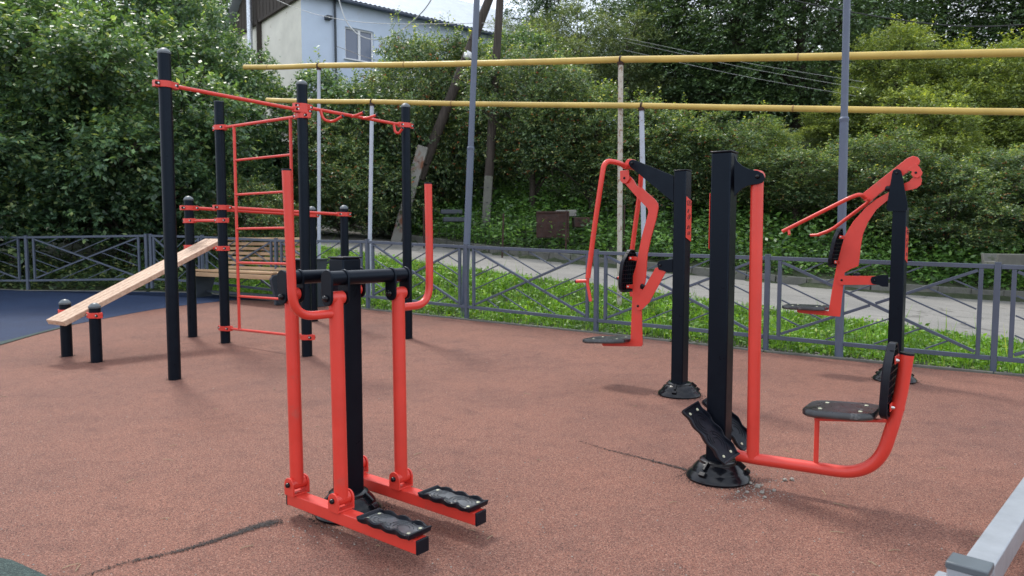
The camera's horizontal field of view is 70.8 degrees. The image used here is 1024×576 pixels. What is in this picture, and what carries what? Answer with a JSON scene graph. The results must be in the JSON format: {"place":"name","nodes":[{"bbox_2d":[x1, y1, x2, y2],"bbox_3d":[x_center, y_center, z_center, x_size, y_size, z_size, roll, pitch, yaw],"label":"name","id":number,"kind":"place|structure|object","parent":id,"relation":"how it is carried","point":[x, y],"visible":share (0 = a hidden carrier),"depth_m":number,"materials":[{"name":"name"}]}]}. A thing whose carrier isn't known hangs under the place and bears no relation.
{"place":"outdoors","nodes":[
{"label":"outdoors","id":0,"kind":"place"},
{"bbox_2d":[0,324,72,344],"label":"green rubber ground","id":1,"kind":"structure","parent":0,"point":[7,341],"depth_m":8.31,"materials":[{"name":"rubber"}]},
{"bbox_2d":[0,290,268,340],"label":"blue rubber ground","id":2,"kind":"structure","parent":0,"point":[23,313],"depth_m":11.22,"materials":[{"name":"blue rubber"}]},
{"bbox_2d":[57,321,921,529],"bbox_3d":[-0.831,0.706,6.430,7.026,0.095,5.207,3,5,41],"label":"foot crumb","id":3,"kind":"object","parent":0,"point":[395,504],"visible":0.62,"depth_m":3.53,"materials":[{"name":"rubber"}]},
{"bbox_2d":[0,350,982,575],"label":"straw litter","id":4,"kind":"object","parent":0,"point":[472,529],"visible":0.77,"depth_m":2.95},
{"bbox_2d":[0,300,1023,575],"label":"rubber ground","id":5,"kind":"structure","parent":0,"point":[504,408],"depth_m":3.94,"materials":[{"name":"red rubber"}]},
{"bbox_2d":[0,558,46,575],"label":"green rubber corner","id":6,"kind":"object","parent":5,"relation":"on","point":[9,567],"visible":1,"depth_m":2.60,"materials":[{"name":"green rubber"}]},
{"bbox_2d":[89,520,280,573],"bbox_3d":[-1.264,1.001,2.823,0.750,0.001,0.149,-3,5,-39],"label":"ground seam","id":7,"kind":"object","parent":5,"relation":"on","point":[251,526],"visible":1,"depth_m":2.94,"materials":[{"name":"black rubber"}]},
{"bbox_2d":[85,516,282,574],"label":"loose crumb","id":8,"kind":"object","parent":7,"relation":"on","point":[200,542],"visible":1,"depth_m":2.82,"materials":[{"name":"rubber"}]},
{"bbox_2d":[46,48,413,379],"bbox_3d":[-2.837,-0.713,7.627,2.314,2.757,3.344,4,5,42],"label":"workout station","id":9,"kind":"object","parent":5,"relation":"on","point":[68,315],"visible":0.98,"depth_m":7.21,"materials":[{"name":"black paint"}]},
{"bbox_2d":[196,237,299,304],"bbox_3d":[-4.383,-0.323,11.992,2.150,1.066,0.778,3,5,34],"label":"bench","id":10,"kind":"object","parent":5,"relation":"on","point":[205,278],"visible":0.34,"depth_m":12.12,"materials":[{"name":"wood"}]},
{"bbox_2d":[295,258,328,306],"bbox_3d":[-3.145,-0.084,11.117,0.460,0.740,0.476,3,5,34],"label":"litter bin","id":11,"kind":"object","parent":5,"relation":"on","point":[321,263],"visible":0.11,"depth_m":11.05,"materials":[{"name":"metal"}]},
{"bbox_2d":[277,168,487,555],"bbox_3d":[-0.547,0.267,2.957,0.816,1.454,0.774,3,5,38],"label":"air walker","id":12,"kind":"object","parent":5,"relation":"on","point":[350,500],"visible":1,"depth_m":3.05,"materials":[{"name":"red paint"}]},
{"bbox_2d":[3,350,1012,575],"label":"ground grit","id":13,"kind":"object","parent":5,"relation":"on","point":[553,517],"visible":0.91,"depth_m":3.29,"materials":[{"name":"stone"}]},
{"bbox_2d":[574,159,700,398],"bbox_3d":[1.020,-0.104,5.663,1.003,1.816,0.661,3,5,40],"label":"chest press","id":14,"kind":"object","parent":5,"relation":"on","point":[676,190],"visible":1,"depth_m":5.50,"materials":[{"name":"black paint"}]},
{"bbox_2d":[601,447,685,469],"bbox_3d":[0.688,0.922,3.958,0.072,0.001,0.841,-4,6,-43],"label":"ground seam","id":15,"kind":"object","parent":5,"relation":"on","point":[657,461],"visible":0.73,"depth_m":3.84,"materials":[{"name":"black rubber"}]},
{"bbox_2d":[579,441,686,470],"bbox_3d":[0.656,0.921,3.971,0.062,0.004,0.750,-4,6,-44],"label":"loose crumb","id":16,"kind":"object","parent":15,"relation":"on","point":[641,458],"visible":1,"depth_m":3.93,"materials":[{"name":"rubber"}]},
{"bbox_2d":[681,150,914,487],"bbox_3d":[1.308,0.158,3.349,1.001,1.616,0.396,3,5,36],"label":"leg press","id":17,"kind":"object","parent":5,"relation":"on","point":[717,426],"visible":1,"depth_m":3.46,"materials":[{"name":"black paint"}]},
{"bbox_2d":[782,156,922,383],"bbox_3d":[2.932,-0.169,6.250,1.101,1.864,0.484,3,5,38],"label":"pull down press","id":18,"kind":"object","parent":5,"relation":"on","point":[844,256],"visible":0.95,"depth_m":6.03,"materials":[{"name":"black paint"}]},
{"bbox_2d":[934,477,1023,575],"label":"steel frame","id":19,"kind":"object","parent":5,"relation":"on","point":[995,547],"visible":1,"depth_m":2.36,"materials":[{"name":"silver metal"}]},
{"bbox_2d":[0,123,1023,373],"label":"terrain","id":20,"kind":"structure","parent":0,"point":[610,265],"depth_m":14.58,"materials":[{"name":"green plant"}]},
{"bbox_2d":[0,234,149,289],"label":"metal fence","id":21,"kind":"object","parent":20,"relation":"on","point":[27,280],"visible":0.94,"depth_m":13.42,"materials":[{"name":"metal"}]},
{"bbox_2d":[0,0,178,272],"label":"cherry tree","id":22,"kind":"object","parent":20,"relation":"on","point":[13,19],"visible":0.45,"depth_m":13.98,"materials":[{"name":"green plant"}]},
{"bbox_2d":[0,0,203,243],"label":"cherry tree","id":23,"kind":"object","parent":20,"relation":"on","point":[145,38],"visible":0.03,"depth_m":20.80,"materials":[{"name":"green plant"}]},
{"bbox_2d":[0,0,263,270],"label":"cherry tree","id":24,"kind":"object","parent":20,"relation":"on","point":[146,207],"visible":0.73,"depth_m":14.18,"materials":[{"name":"green plant"}]},
{"bbox_2d":[0,218,297,290],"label":"undergrowth","id":25,"kind":"object","parent":20,"relation":"on","point":[72,269],"visible":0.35,"depth_m":14.65,"materials":[{"name":"green plant"}]},
{"bbox_2d":[103,0,253,118],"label":"cherry tree","id":26,"kind":"object","parent":20,"relation":"on","point":[190,10],"visible":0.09,"depth_m":21.01,"materials":[{"name":"green plant"}]},
{"bbox_2d":[106,11,297,219],"bbox_3d":[-7.421,-3.902,17.697,4.318,5.333,5.415,-1,4,-10],"label":"cherry tree","id":27,"kind":"object","parent":20,"relation":"on","point":[228,63],"visible":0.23,"depth_m":16.97,"materials":[{"name":"green plant"}]},
{"bbox_2d":[176,0,231,55],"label":"tall tree","id":28,"kind":"object","parent":20,"relation":"on","point":[227,2],"depth_m":35.79,"materials":[{"name":"green plant"}]},
{"bbox_2d":[179,172,298,256],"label":"berry bush","id":29,"kind":"object","parent":20,"relation":"on","point":[252,201],"visible":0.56,"depth_m":14.50,"materials":[{"name":"green plant"}]},
{"bbox_2d":[213,45,413,220],"bbox_3d":[-5.515,-3.800,19.096,5.729,4.948,5.262,1,4,15],"label":"berry bush","id":30,"kind":"object","parent":20,"relation":"on","point":[328,90],"visible":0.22,"depth_m":18.06,"materials":[{"name":"green plant"}]},
{"bbox_2d":[264,130,397,237],"bbox_3d":[-4.214,-2.584,18.053,3.257,2.932,3.632,2,4,23],"label":"berry bush","id":31,"kind":"object","parent":20,"relation":"on","point":[355,206],"visible":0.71,"depth_m":17.30,"materials":[{"name":"green plant"}]},
{"bbox_2d":[285,46,460,237],"bbox_3d":[-3.542,-3.679,19.010,4.994,5.121,4.479,-2,4,-27],"label":"tree","id":32,"kind":"object","parent":20,"relation":"on","point":[389,110],"visible":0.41,"depth_m":17.87,"materials":[{"name":"green plant"}]},
{"bbox_2d":[363,29,461,198],"bbox_3d":[-2.922,-4.947,21.727,3.643,5.579,3.966,0,4,6],"label":"berry bush","id":33,"kind":"object","parent":20,"relation":"on","point":[396,71],"visible":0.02,"depth_m":21.18,"materials":[{"name":"green plant"}]},
{"bbox_2d":[223,0,615,158],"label":"house","id":34,"kind":"structure","parent":20,"relation":"on","point":[295,35],"depth_m":28.16,"materials":[{"name":"white paint"}]},
{"bbox_2d":[344,27,372,61],"bbox_3d":[-5.912,-9.396,27.915,1.369,1.251,0.240,-3,5,-39],"label":"window","id":35,"kind":"structure","parent":34,"relation":"in","point":[355,43],"depth_m":27.96,"materials":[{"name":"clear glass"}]},
{"bbox_2d":[342,5,502,216],"bbox_3d":[-2.373,-4.552,19.598,4.458,5.832,3.590,-2,4,-22],"label":"berry bush","id":36,"kind":"object","parent":20,"relation":"on","point":[407,46],"visible":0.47,"depth_m":18.81,"materials":[{"name":"green plant"}]},
{"bbox_2d":[391,0,492,241],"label":"utility pole","id":37,"kind":"object","parent":20,"relation":"on","point":[423,158],"visible":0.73,"depth_m":18.20,"materials":[{"name":"brown wood"}]},
{"bbox_2d":[339,0,430,39],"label":"overhead wire","id":38,"kind":"object","parent":37,"relation":"attached to","point":[389,36],"visible":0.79,"depth_m":21.78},
{"bbox_2d":[278,0,494,23],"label":"overhead wire","id":39,"kind":"object","parent":37,"relation":"attached to","point":[377,23],"visible":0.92,"depth_m":21.39,"materials":[{"name":"black metal"}]},
{"bbox_2d":[337,38,471,60],"bbox_3d":[-3.615,-7.254,21.442,0.202,1.770,8.732,-3,5,-35],"label":"overhead wire","id":40,"kind":"object","parent":37,"relation":"attached to","point":[405,60],"visible":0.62,"depth_m":20.53,"materials":[{"name":"rubber"}]},
{"bbox_2d":[391,12,534,201],"bbox_3d":[-1.353,-4.843,20.294,4.927,5.366,3.968,-4,5,-42],"label":"berry bush","id":41,"kind":"object","parent":20,"relation":"on","point":[449,46],"visible":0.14,"depth_m":19.39,"materials":[{"name":"green plant"}]},
{"bbox_2d":[460,0,479,316],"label":"lamp post","id":42,"kind":"object","parent":20,"relation":"on","point":[469,182],"visible":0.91,"depth_m":9.80,"materials":[{"name":"metal"}]},
{"bbox_2d":[463,50,471,59],"bbox_3d":[-1.109,-5.833,18.035,0.219,0.231,0.229,0,4,0],"label":"pole lamp","id":43,"kind":"object","parent":42,"relation":"attached to","point":[469,55],"visible":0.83,"depth_m":17.96,"materials":[{"name":"white plastic"}]},
{"bbox_2d":[479,0,503,228],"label":"utility pole","id":44,"kind":"object","parent":20,"relation":"on","point":[488,188],"visible":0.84,"depth_m":17.40,"materials":[{"name":"brown wood"}]},
{"bbox_2d":[0,289,1023,376],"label":"kerb edging","id":45,"kind":"object","parent":20,"relation":"on","point":[874,361],"visible":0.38,"depth_m":7.86,"materials":[{"name":"stone"}]},
{"bbox_2d":[446,18,578,182],"bbox_3d":[-0.152,-5.682,22.040,4.923,5.121,3.925,0,4,5],"label":"berry bush","id":46,"kind":"object","parent":20,"relation":"on","point":[535,37],"visible":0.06,"depth_m":21.37,"materials":[{"name":"green plant"}]},
{"bbox_2d":[444,31,610,213],"bbox_3d":[0.365,-4.023,17.901,4.292,4.710,4.022,0,4,-1],"label":"tree","id":47,"kind":"object","parent":20,"relation":"on","point":[515,139],"visible":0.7,"depth_m":17.22,"materials":[{"name":"green plant"}]},
{"bbox_2d":[481,9,573,48],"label":"airy tree","id":48,"kind":"object","parent":20,"relation":"on","point":[531,24],"visible":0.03,"depth_m":25.78,"materials":[{"name":"green plant"}]},
{"bbox_2d":[501,24,586,111],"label":"airy tree","id":49,"kind":"object","parent":20,"relation":"on","point":[552,44],"visible":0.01,"depth_m":23.71,"materials":[{"name":"green plant"}]},
{"bbox_2d":[423,204,672,257],"bbox_3d":[0.706,-1.211,15.489,5.710,1.330,0.928,1,4,14],"label":"wire fence","id":50,"kind":"object","parent":20,"relation":"on","point":[566,244],"visible":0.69,"depth_m":15.25,"materials":[{"name":"metal"}]},
{"bbox_2d":[487,0,611,81],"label":"airy tree","id":51,"kind":"object","parent":20,"relation":"on","point":[538,6],"visible":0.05,"depth_m":32.71,"materials":[{"name":"green plant"}]},
{"bbox_2d":[521,20,601,169],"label":"airy tree","id":52,"kind":"object","parent":20,"relation":"on","point":[571,45],"visible":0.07,"depth_m":21.99,"materials":[{"name":"green plant"}]},
{"bbox_2d":[526,0,629,148],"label":"airy tree","id":53,"kind":"object","parent":20,"relation":"on","point":[601,16],"visible":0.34,"depth_m":24.56,"materials":[{"name":"green plant"}]},
{"bbox_2d":[148,234,1023,373],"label":"metal fence","id":54,"kind":"object","parent":20,"relation":"on","point":[993,357],"visible":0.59,"depth_m":8.12,"materials":[{"name":"metal"}]},
{"bbox_2d":[164,241,1023,373],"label":"verge grass","id":55,"kind":"structure","parent":20,"relation":"on","point":[868,329],"depth_m":9.20,"materials":[{"name":"green plant"}]},
{"bbox_2d":[514,76,677,216],"bbox_3d":[2.091,-3.436,17.386,3.961,3.610,3.712,2,5,29],"label":"tree","id":56,"kind":"object","parent":20,"relation":"on","point":[591,141],"visible":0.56,"depth_m":16.79,"materials":[{"name":"green plant"}]},
{"bbox_2d":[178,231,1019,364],"bbox_3d":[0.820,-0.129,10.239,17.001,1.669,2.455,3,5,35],"label":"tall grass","id":57,"kind":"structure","parent":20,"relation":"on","point":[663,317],"depth_m":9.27,"materials":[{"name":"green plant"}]},
{"bbox_2d":[575,2,682,138],"bbox_3d":[4.048,-7.267,24.656,4.057,4.754,3.384,-3,5,-37],"label":"airy tree","id":58,"kind":"object","parent":20,"relation":"on","point":[628,74],"visible":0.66,"depth_m":24.18,"materials":[{"name":"green plant"}]},
{"bbox_2d":[553,0,705,116],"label":"airy tree","id":59,"kind":"object","parent":20,"relation":"on","point":[604,4],"visible":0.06,"depth_m":28.99,"materials":[{"name":"green plant"}]},
{"bbox_2d":[243,48,1023,305],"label":"gas pipe","id":60,"kind":"object","parent":20,"relation":"on","point":[620,61],"visible":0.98,"depth_m":9.55,"materials":[{"name":"metal"}]},
{"bbox_2d":[265,98,1023,309],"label":"gas pipe","id":61,"kind":"object","parent":20,"relation":"on","point":[641,107],"visible":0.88,"depth_m":9.37,"materials":[{"name":"metal"}]},
{"bbox_2d":[562,90,748,216],"bbox_3d":[3.239,-3.107,16.976,3.664,3.125,4.086,-1,4,-16],"label":"tree","id":62,"kind":"object","parent":20,"relation":"on","point":[609,184],"visible":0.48,"depth_m":16.20,"materials":[{"name":"green plant"}]},
{"bbox_2d":[583,0,761,123],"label":"tall tree","id":63,"kind":"object","parent":20,"relation":"on","point":[648,9],"visible":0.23,"depth_m":25.11,"materials":[{"name":"green plant"}]},
{"bbox_2d":[363,307,1008,372],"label":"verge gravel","id":64,"kind":"structure","parent":20,"relation":"on","point":[702,342],"depth_m":7.59,"materials":[{"name":"grey gravel"}]},
{"bbox_2d":[380,136,1023,289],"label":"undergrowth","id":65,"kind":"object","parent":20,"relation":"on","point":[525,224],"visible":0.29,"depth_m":15.46,"materials":[{"name":"green plant"}]},
{"bbox_2d":[440,210,461,213],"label":"slab","id":66,"kind":"structure","parent":65,"relation":"on","point":[451,211],"depth_m":16.92,"materials":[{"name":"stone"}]},
{"bbox_2d":[443,217,463,221],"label":"slab","id":67,"kind":"structure","parent":65,"relation":"on","point":[453,219],"depth_m":16.53,"materials":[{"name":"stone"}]},
{"bbox_2d":[536,211,568,241],"bbox_3d":[0.877,-1.320,15.528,0.705,0.665,0.075,0,4,0],"label":"rusty sheet","id":68,"kind":"object","parent":65,"relation":"on","point":[542,231],"visible":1,"depth_m":15.52,"materials":[{"name":"brown metal"}]},
{"bbox_2d":[572,217,589,227],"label":"block","id":69,"kind":"structure","parent":65,"relation":"on","point":[578,222],"depth_m":15.69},
{"bbox_2d":[566,210,575,216],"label":"block","id":70,"kind":"structure","parent":69,"relation":"on","point":[571,212],"depth_m":15.82,"materials":[{"name":"concrete"}]},
{"bbox_2d":[642,0,815,126],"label":"tall tree","id":71,"kind":"object","parent":20,"relation":"on","point":[738,13],"visible":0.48,"depth_m":23.98,"materials":[{"name":"green plant"}]},
{"bbox_2d":[645,100,815,209],"bbox_3d":[4.964,-2.912,16.457,3.989,2.660,3.212,1,4,18],"label":"berry bush","id":72,"kind":"object","parent":20,"relation":"on","point":[748,132],"visible":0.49,"depth_m":15.98,"materials":[{"name":"green plant"}]},
{"bbox_2d":[736,121,814,183],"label":"pale tree","id":73,"kind":"object","parent":20,"relation":"on","point":[783,143],"visible":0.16,"depth_m":17.78,"materials":[{"name":"green plant"}]},
{"bbox_2d":[681,0,908,129],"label":"tall tree","id":74,"kind":"object","parent":20,"relation":"on","point":[801,96],"visible":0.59,"depth_m":22.82,"materials":[{"name":"green plant"}]},
{"bbox_2d":[736,141,876,230],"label":"berry bush","id":75,"kind":"object","parent":20,"relation":"on","point":[796,199],"visible":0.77,"depth_m":14.88,"materials":[{"name":"green plant"}]},
{"bbox_2d":[654,31,990,126],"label":"distant wood","id":76,"kind":"object","parent":20,"relation":"on","point":[769,85],"depth_m":41.75,"materials":[{"name":"green plant"}]},
{"bbox_2d":[779,102,885,156],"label":"pale tree","id":77,"kind":"object","parent":20,"relation":"on","point":[818,117],"visible":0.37,"depth_m":19.87,"materials":[{"name":"green plant"}]},
{"bbox_2d":[834,0,850,356],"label":"lamp post","id":78,"kind":"object","parent":20,"relation":"on","point":[842,193],"visible":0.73,"depth_m":6.94,"materials":[{"name":"metal"}]},
{"bbox_2d":[782,0,955,120],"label":"tall tree","id":79,"kind":"object","parent":20,"relation":"on","point":[901,8],"visible":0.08,"depth_m":25.34,"materials":[{"name":"green plant"}]},
{"bbox_2d":[782,119,966,233],"bbox_3d":[7.884,-2.313,15.236,3.754,2.421,3.023,-2,4,-27],"label":"berry bush","id":80,"kind":"object","parent":20,"relation":"on","point":[885,148],"visible":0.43,"depth_m":14.65,"materials":[{"name":"green plant"}]},
{"bbox_2d":[809,13,1002,160],"bbox_3d":[10.315,-5.121,19.147,4.268,3.948,4.825,-1,4,-17],"label":"pale tree","id":81,"kind":"object","parent":20,"relation":"on","point":[895,74],"visible":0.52,"depth_m":18.41,"materials":[{"name":"green plant"}]},
{"bbox_2d":[793,0,1023,26],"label":"overhead wire","id":82,"kind":"object","parent":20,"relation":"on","point":[910,21],"visible":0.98,"depth_m":12.63,"materials":[{"name":"rubber"}]},
{"bbox_2d":[818,0,1023,118],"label":"tall tree","id":83,"kind":"object","parent":20,"relation":"on","point":[968,19],"visible":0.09,"depth_m":26.33,"materials":[{"name":"green plant"}]},
{"bbox_2d":[851,148,1023,254],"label":"berry bush","id":84,"kind":"object","parent":20,"relation":"on","point":[948,176],"visible":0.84,"depth_m":13.97,"materials":[{"name":"green plant"}]},
{"bbox_2d":[855,85,1020,190],"bbox_3d":[9.840,-3.329,17.035,3.154,2.741,3.567,-2,4,-22],"label":"pale tree","id":85,"kind":"object","parent":20,"relation":"on","point":[959,138],"visible":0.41,"depth_m":16.45,"materials":[{"name":"green plant"}]},
{"bbox_2d":[864,28,1023,164],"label":"pale tree","id":86,"kind":"object","parent":20,"relation":"on","point":[1001,139],"visible":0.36,"depth_m":17.85,"materials":[{"name":"green plant"}]},
{"bbox_2d":[912,0,1023,123],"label":"tall tree","id":87,"kind":"object","parent":20,"relation":"on","point":[993,33],"visible":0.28,"depth_m":26.06,"materials":[{"name":"green plant"}]},
{"bbox_2d":[950,138,1023,252],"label":"berry bush","id":88,"kind":"object","parent":20,"relation":"on","point":[1008,160],"visible":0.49,"depth_m":14.51,"materials":[{"name":"green plant"}]},
{"bbox_2d":[979,80,1023,168],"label":"pale tree","id":89,"kind":"object","parent":20,"relation":"on","point":[1010,121],"visible":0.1,"depth_m":18.82,"materials":[{"name":"green plant"}]},
{"bbox_2d":[981,253,1023,265],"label":"concrete trough","id":90,"kind":"object","parent":20,"relation":"on","point":[1009,259],"visible":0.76,"depth_m":11.97,"materials":[{"name":"concrete"}]},
{"bbox_2d":[986,7,1022,59],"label":"tall tree","id":91,"kind":"object","parent":20,"relation":"on","point":[1010,23],"visible":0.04,"depth_m":27.45,"materials":[{"name":"green plant"}]},
{"bbox_2d":[65,0,1016,77],"label":"sky","id":92,"kind":"structure","parent":0,"point":[493,5],"materials":[{"name":"white"}]},
{"bbox_2d":[227,215,1023,343],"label":"road","id":93,"kind":"structure","parent":0,"point":[957,310],"depth_m":11.79,"materials":[{"name":"grey asphalt"}]},
{"bbox_2d":[316,219,1023,297],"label":"road kerb","id":94,"kind":"structure","parent":93,"relation":"on","point":[704,271],"depth_m":13.61,"materials":[{"name":"concrete"}]},
{"bbox_2d":[626,50,853,95],"bbox_3d":[5.681,-5.439,18.171,5.658,1.370,0.020,1,4,10],"label":"overhead wire","id":95,"kind":"object","parent":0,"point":[751,77],"visible":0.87,"depth_m":18.11,"materials":[{"name":"black metal"}]},
{"bbox_2d":[626,38,861,81],"bbox_3d":[5.771,-5.759,18.149,5.844,1.335,0.020,1,4,10],"label":"overhead wire","id":96,"kind":"object","parent":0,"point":[744,62],"visible":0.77,"depth_m":18.09,"materials":[{"name":"black metal"}]},
{"bbox_2d":[630,42,862,88],"bbox_3d":[5.827,-5.627,18.158,5.746,1.398,0.020,1,4,10],"label":"overhead wire","id":97,"kind":"object","parent":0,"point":[754,69],"visible":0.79,"depth_m":18.09,"materials":[{"name":"black metal"}]}
]}

